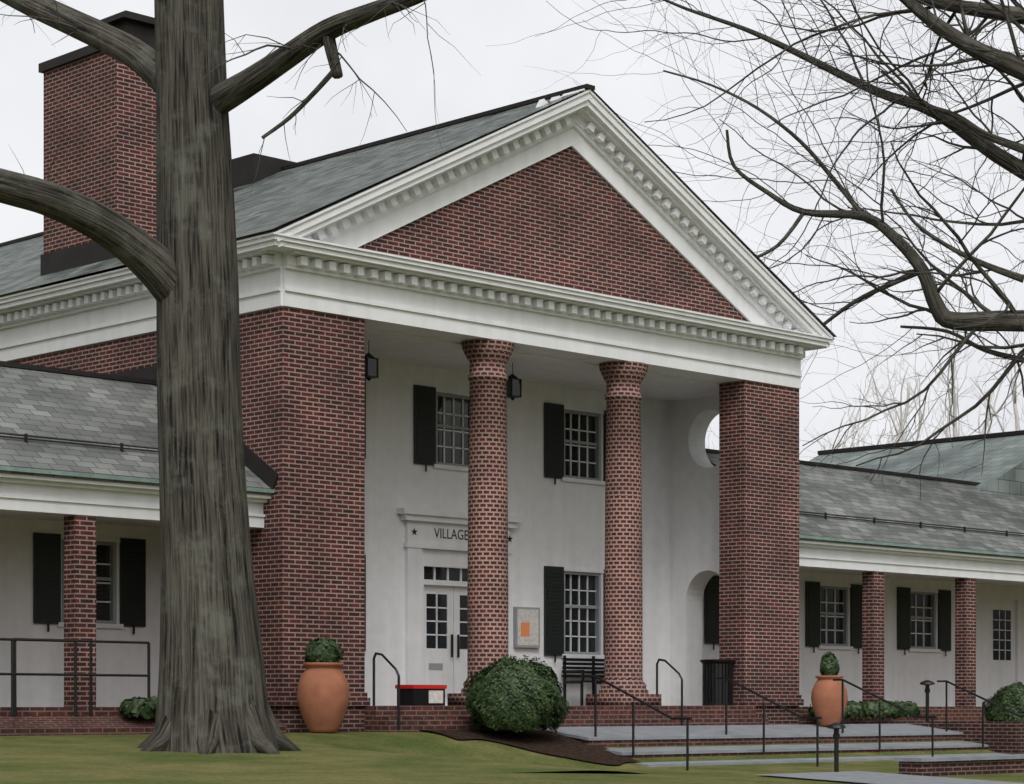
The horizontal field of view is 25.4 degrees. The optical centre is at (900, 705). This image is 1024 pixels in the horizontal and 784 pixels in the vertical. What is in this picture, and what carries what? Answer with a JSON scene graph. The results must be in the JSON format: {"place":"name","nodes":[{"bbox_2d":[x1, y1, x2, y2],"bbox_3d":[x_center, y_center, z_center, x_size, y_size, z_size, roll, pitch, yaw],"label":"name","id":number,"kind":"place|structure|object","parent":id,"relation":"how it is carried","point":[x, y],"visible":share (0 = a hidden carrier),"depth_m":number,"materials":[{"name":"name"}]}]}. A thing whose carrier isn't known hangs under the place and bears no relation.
{"place":"outdoors","nodes":[
{"label":"outdoors","id":0,"kind":"place"},
{"bbox_2d":[64,515,95,706],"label":"wing columns","id":1,"kind":"structure","parent":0,"point":[79,576],"depth_m":30.73,"materials":[{"name":"red brick"}]},
{"bbox_2d":[0,473,270,528],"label":"fascia","id":2,"kind":"structure","parent":1,"relation":"on","point":[46,498],"depth_m":30.80,"materials":[{"name":"white wood"}]},
{"bbox_2d":[0,466,273,492],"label":"wing gutter","id":3,"kind":"object","parent":2,"relation":"attached to","point":[76,474],"visible":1,"depth_m":30.49,"materials":[{"name":"metal"}]},
{"bbox_2d":[0,361,278,494],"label":"wing roof","id":4,"kind":"structure","parent":2,"relation":"on","point":[55,405],"depth_m":32.22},
{"bbox_2d":[0,517,160,706],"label":"wing wall","id":5,"kind":"structure","parent":0,"point":[16,577],"depth_m":33.05,"materials":[{"name":"white paint"}]},
{"bbox_2d":[33,532,145,633],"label":"wing windows","id":6,"kind":"structure","parent":5,"relation":"in","point":[47,578],"depth_m":33.76,"materials":[{"name":"black wood"}]},
{"bbox_2d":[0,707,270,715],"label":"wing floor","id":7,"kind":"structure","parent":0,"point":[61,711],"depth_m":30.23,"materials":[{"name":"brick"}]},
{"bbox_2d":[0,732,1023,783],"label":"lawn","id":8,"kind":"structure","parent":0,"point":[382,758],"depth_m":24.69,"materials":[{"name":"green plant"}]},
{"bbox_2d":[0,716,286,735],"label":"brick wall","id":9,"kind":"structure","parent":8,"relation":"on","point":[57,725],"depth_m":30.11,"materials":[{"name":"brick"}]},
{"bbox_2d":[0,638,149,716],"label":"terrace railing","id":10,"kind":"object","parent":9,"relation":"on","point":[13,673],"visible":1,"depth_m":30.04,"materials":[{"name":"black metal"}]},
{"bbox_2d":[119,696,156,719],"bbox_3d":[-10.651,0.031,30.880,0.544,0.343,0.531,0,0,40],"label":"shrub","id":11,"kind":"object","parent":9,"relation":"on","point":[137,707],"visible":0.94,"depth_m":30.70,"materials":[{"name":"green plant"}]},
{"bbox_2d":[141,696,156,718],"bbox_3d":[-10.492,0.034,31.145,0.566,0.352,0.540,0,0,-21],"label":"shrub","id":12,"kind":"object","parent":9,"relation":"on","point":[152,698],"visible":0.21,"depth_m":30.99,"materials":[{"name":"green plant"}]},
{"bbox_2d":[0,0,471,753],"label":"tree","id":13,"kind":"object","parent":8,"relation":"on","point":[212,690],"depth_m":25.58,"materials":[{"name":"plant"}]},
{"bbox_2d":[297,662,349,732],"bbox_3d":[-8.465,-0.115,32.392,0.752,1.030,0.752,0,0,40],"label":"urn","id":14,"kind":"object","parent":8,"relation":"on","point":[323,694],"visible":1,"depth_m":32.13,"materials":[{"name":"ceramic"}]},
{"bbox_2d":[304,637,343,662],"bbox_3d":[-8.456,-0.791,32.395,0.582,0.432,0.573,0,0,40],"label":"urn shrub","id":15,"kind":"object","parent":14,"relation":"on","point":[326,649],"visible":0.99,"depth_m":32.21,"materials":[{"name":"green plant"}]},
{"bbox_2d":[7,52,803,732],"bbox_3d":[-14.620,-5.175,44.593,24.060,11.350,11.570,0,0,40],"label":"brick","id":16,"kind":"object","parent":8,"relation":"on","point":[569,218],"visible":0.51,"depth_m":36.41,"materials":[{"name":"red brick"}]},
{"bbox_2d":[0,88,834,388],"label":"entablature","id":17,"kind":"structure","parent":16,"relation":"on","point":[320,260],"depth_m":36.15,"materials":[{"name":"white paint"}]},
{"bbox_2d":[0,10,594,287],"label":"metal roof","id":18,"kind":"object","parent":17,"relation":"on","point":[141,27],"visible":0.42,"depth_m":37.51,"materials":[{"name":"black metal"}]},
{"bbox_2d":[0,89,836,336],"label":"roof","id":19,"kind":"structure","parent":17,"relation":"on","point":[278,199],"depth_m":37.04,"materials":[{"name":"stone"}]},
{"bbox_2d":[427,729,639,764],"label":"mulch beds","id":20,"kind":"object","parent":8,"relation":"on","point":[546,742],"visible":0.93,"depth_m":33.98,"materials":[{"name":"brown soil"}]},
{"bbox_2d":[464,655,569,732],"bbox_3d":[-5.946,-0.192,34.047,1.629,1.239,1.624,0,0,40],"label":"boxwood","id":21,"kind":"object","parent":20,"relation":"on","point":[504,692],"visible":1,"depth_m":33.54,"materials":[{"name":"green plant"}]},
{"bbox_2d":[365,328,718,705],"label":"porch back wall","id":22,"kind":"structure","parent":8,"relation":"on","point":[562,524],"depth_m":39.79,"materials":[{"name":"white paint"}]},
{"bbox_2d":[365,340,378,380],"bbox_3d":[-8.559,-5.555,35.555,0.282,0.650,0.282,0,0,-30],"label":"lantern","id":23,"kind":"object","parent":22,"relation":"hanging from","point":[371,366],"visible":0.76,"depth_m":35.50,"materials":[{"name":"black metal"}]},
{"bbox_2d":[434,528,467,539],"bbox_3d":[-7.675,-3.000,38.799,0.004,0.175,1.277,0,0,40],"label":"sign text","id":24,"kind":"object","parent":22,"relation":"attached to","point":[447,537],"visible":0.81,"depth_m":38.61,"materials":[{"name":"black metal"}]},
{"bbox_2d":[411,528,511,541],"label":"star ornaments","id":25,"kind":"object","parent":22,"relation":"attached to","point":[414,532],"visible":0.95,"depth_m":38.01,"materials":[{"name":"black metal"}]},
{"bbox_2d":[365,379,605,705],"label":"windows and door","id":26,"kind":"structure","parent":22,"relation":"in","point":[435,623],"depth_m":38.92,"materials":[{"name":"white wood"}]},
{"bbox_2d":[506,362,521,399],"bbox_3d":[-6.640,-5.555,37.815,0.282,0.650,0.282,0,0,-30],"label":"lantern","id":27,"kind":"object","parent":22,"relation":"hanging from","point":[513,387],"visible":0.83,"depth_m":37.76,"materials":[{"name":"black metal"}]},
{"bbox_2d":[365,706,768,731],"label":"porch floor","id":28,"kind":"structure","parent":8,"relation":"on","point":[412,718],"depth_m":36.59,"materials":[{"name":"brick"}]},
{"bbox_2d":[373,652,399,727],"bbox_3d":[-7.827,-0.240,33.621,0.660,1.159,0.035,0,0,40],"label":"loop rail","id":29,"kind":"object","parent":28,"relation":"on","point":[398,687],"visible":1,"depth_m":33.45,"materials":[{"name":"black metal"}]},
{"bbox_2d":[395,685,446,705],"bbox_3d":[-7.611,-0.165,35.065,0.460,0.330,0.660,0,0,40],"label":"tote box","id":30,"kind":"object","parent":28,"relation":"on","point":[422,695],"visible":1,"depth_m":34.87,"materials":[{"name":"black plastic"}]},
{"bbox_2d":[447,339,660,705],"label":"columns","id":31,"kind":"structure","parent":28,"relation":"on","point":[487,602],"depth_m":35.95,"materials":[{"name":"brick"}]},
{"bbox_2d":[561,655,603,705],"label":"bench","id":32,"kind":"object","parent":28,"relation":"on","point":[593,664],"visible":0.39,"depth_m":40.54,"materials":[{"name":"black metal"}]},
{"bbox_2d":[656,659,682,724],"bbox_3d":[-3.988,-0.240,38.141,0.660,1.159,0.035,0,0,40],"label":"loop rail","id":33,"kind":"object","parent":28,"relation":"on","point":[674,669],"visible":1,"depth_m":38.02,"materials":[{"name":"black metal"}]},
{"bbox_2d":[700,659,734,705],"bbox_3d":[-3.314,-0.420,40.062,0.660,0.840,0.660,0,0,40],"label":"trash can","id":34,"kind":"object","parent":28,"relation":"on","point":[713,690],"visible":0.98,"depth_m":39.83,"materials":[{"name":"black metal"}]},
{"bbox_2d":[670,395,718,705],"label":"wall","id":35,"kind":"structure","parent":8,"relation":"on","point":[694,520],"depth_m":42.46,"materials":[{"name":"paint"}]},
{"bbox_2d":[492,0,1023,499],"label":"tree","id":36,"kind":"object","parent":8,"relation":"on","point":[912,140],"depth_m":46.55,"materials":[{"name":"plant"}]},
{"bbox_2d":[533,724,1023,783],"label":"steps","id":37,"kind":"structure","parent":8,"relation":"on","point":[679,732],"depth_m":36.70,"materials":[{"name":"grey concrete"}]},
{"bbox_2d":[585,675,691,770],"bbox_3d":[-4.063,0.299,34.137,2.370,1.552,0.040,0,0,40],"label":"handrail","id":38,"kind":"object","parent":37,"relation":"on","point":[595,677],"visible":0.91,"depth_m":34.19,"materials":[{"name":"black metal"}]},
{"bbox_2d":[716,677,821,766],"bbox_3d":[-2.179,0.299,36.355,2.370,1.552,0.040,0,0,40],"label":"handrail","id":39,"kind":"object","parent":37,"relation":"on","point":[794,713],"visible":0.9,"depth_m":36.40,"materials":[{"name":"black metal"}]},
{"bbox_2d":[811,675,847,725],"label":"urn","id":40,"kind":"object","parent":37,"relation":"on","point":[826,697],"visible":0.83,"depth_m":40.01,"materials":[{"name":"ceramic"}]},
{"bbox_2d":[819,651,839,674],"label":"urn shrub","id":41,"kind":"object","parent":40,"relation":"on","point":[829,665],"visible":1,"depth_m":40.13,"materials":[{"name":"green plant"}]},
{"bbox_2d":[833,679,936,756],"bbox_3d":[-0.289,0.299,38.581,2.370,1.552,0.040,0,0,40],"label":"handrail","id":42,"kind":"object","parent":37,"relation":"on","point":[880,698],"visible":0.94,"depth_m":38.62,"materials":[{"name":"black metal"}]},
{"bbox_2d":[937,680,1023,748],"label":"handrail","id":43,"kind":"object","parent":37,"relation":"on","point":[980,697],"visible":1,"depth_m":40.90,"materials":[{"name":"black metal"}]},
{"bbox_2d":[577,735,986,757],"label":"step risers","id":44,"kind":"object","parent":8,"relation":"on","point":[677,742],"visible":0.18,"depth_m":37.41,"materials":[{"name":"brick"}]},
{"bbox_2d":[807,704,815,719],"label":"shrub","id":45,"kind":"object","parent":8,"relation":"on","point":[810,712],"visible":0.12,"depth_m":41.34,"materials":[{"name":"green plant"}]},
{"bbox_2d":[827,723,845,771],"bbox_3d":[-0.977,0.680,33.747,0.300,0.840,0.300,0,0,40],"label":"path light","id":46,"kind":"object","parent":8,"relation":"on","point":[836,727],"visible":0.9,"depth_m":33.71,"materials":[{"name":"black metal"}]},
{"bbox_2d":[845,701,855,717],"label":"shrub","id":47,"kind":"object","parent":8,"relation":"on","point":[849,712],"visible":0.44,"depth_m":41.74,"materials":[{"name":"green plant"}]},
{"bbox_2d":[844,700,869,718],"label":"shrub","id":48,"kind":"object","parent":8,"relation":"on","point":[860,709],"visible":0.69,"depth_m":41.85,"materials":[{"name":"green plant"}]},
{"bbox_2d":[863,701,882,718],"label":"shrub","id":49,"kind":"object","parent":8,"relation":"on","point":[873,707],"visible":0.59,"depth_m":42.21,"materials":[{"name":"green plant"}]},
{"bbox_2d":[870,701,896,718],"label":"shrub","id":50,"kind":"object","parent":8,"relation":"on","point":[889,710],"visible":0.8,"depth_m":42.36,"materials":[{"name":"green plant"}]},
{"bbox_2d":[877,702,902,718],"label":"shrub","id":51,"kind":"object","parent":8,"relation":"on","point":[899,712],"visible":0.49,"depth_m":42.60,"materials":[{"name":"green plant"}]},
{"bbox_2d":[891,701,908,718],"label":"shrub","id":52,"kind":"object","parent":8,"relation":"on","point":[904,714],"visible":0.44,"depth_m":42.85,"materials":[{"name":"green plant"}]},
{"bbox_2d":[895,701,921,718],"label":"shrub","id":53,"kind":"object","parent":8,"relation":"on","point":[913,708],"visible":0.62,"depth_m":42.97,"materials":[{"name":"green plant"}]},
{"bbox_2d":[899,759,1023,775],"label":"wall","id":54,"kind":"structure","parent":8,"relation":"on","point":[966,767],"depth_m":34.26,"materials":[{"name":"brick"}]},
{"bbox_2d":[894,754,1023,761],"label":"wall cap","id":55,"kind":"object","parent":54,"relation":"on","point":[960,758],"visible":1,"depth_m":34.23,"materials":[{"name":"grey concrete"}]},
{"bbox_2d":[906,721,1023,753],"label":"cheek walls","id":56,"kind":"structure","parent":8,"relation":"on","point":[1004,737],"depth_m":41.17,"materials":[{"name":"brick"}]},
{"bbox_2d":[920,680,934,720],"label":"path light","id":57,"kind":"object","parent":56,"relation":"on","point":[926,683],"visible":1,"depth_m":42.35,"materials":[{"name":"black metal"}]},
{"bbox_2d":[983,681,1023,721],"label":"boxwood","id":58,"kind":"object","parent":8,"relation":"on","point":[1010,697],"visible":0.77,"depth_m":41.73,"materials":[{"name":"green plant"}]},
{"bbox_2d":[0,0,1023,460],"label":"sky","id":59,"kind":"structure","parent":0,"point":[397,66],"materials":[{"name":"white"}]},
{"bbox_2d":[702,571,1023,706],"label":"wing wall","id":60,"kind":"structure","parent":0,"point":[906,674],"depth_m":48.21,"materials":[{"name":"white paint"}]},
{"bbox_2d":[704,575,1014,697],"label":"wing windows","id":61,"kind":"structure","parent":60,"relation":"in","point":[826,616],"depth_m":47.95,"materials":[{"name":"wood"}]},
{"bbox_2d":[705,247,1023,449],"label":"trees","id":62,"kind":"object","parent":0,"point":[906,411],"depth_m":76.39,"materials":[{"name":"plant"}]},
{"bbox_2d":[799,707,987,724],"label":"wing floor","id":63,"kind":"structure","parent":0,"point":[973,714],"depth_m":44.52,"materials":[{"name":"brick"}]},
{"bbox_2d":[862,571,975,706],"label":"brick columns","id":64,"kind":"structure","parent":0,"point":[873,632],"depth_m":43.70,"materials":[{"name":"red brick"}]},
{"bbox_2d":[799,540,1023,586],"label":"fascia","id":65,"kind":"structure","parent":64,"relation":"on","point":[833,558],"depth_m":44.52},
{"bbox_2d":[705,448,1023,558],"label":"wing roof","id":66,"kind":"structure","parent":65,"relation":"on","point":[837,491],"depth_m":46.26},
{"bbox_2d":[799,535,1023,556],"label":"wing gutter","id":67,"kind":"object","parent":65,"relation":"attached to","point":[904,545],"visible":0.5,"depth_m":43.85,"materials":[{"name":"metal"}]},
{"label":"ground","id":68,"kind":"structure","parent":0,"visible":0},
{"bbox_2d":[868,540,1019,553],"bbox_3d":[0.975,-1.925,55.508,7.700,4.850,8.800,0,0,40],"label":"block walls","id":69,"kind":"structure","parent":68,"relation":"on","point":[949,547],"depth_m":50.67,"materials":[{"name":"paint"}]},
{"bbox_2d":[810,434,1023,497],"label":"roof","id":70,"kind":"structure","parent":69,"relation":"on","point":[1002,471],"depth_m":53.38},
{"bbox_2d":[818,430,1023,454],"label":"roof ridge","id":71,"kind":"structure","parent":70,"relation":"on","point":[959,438],"depth_m":55.75,"materials":[{"name":"black metal"}]}
]}

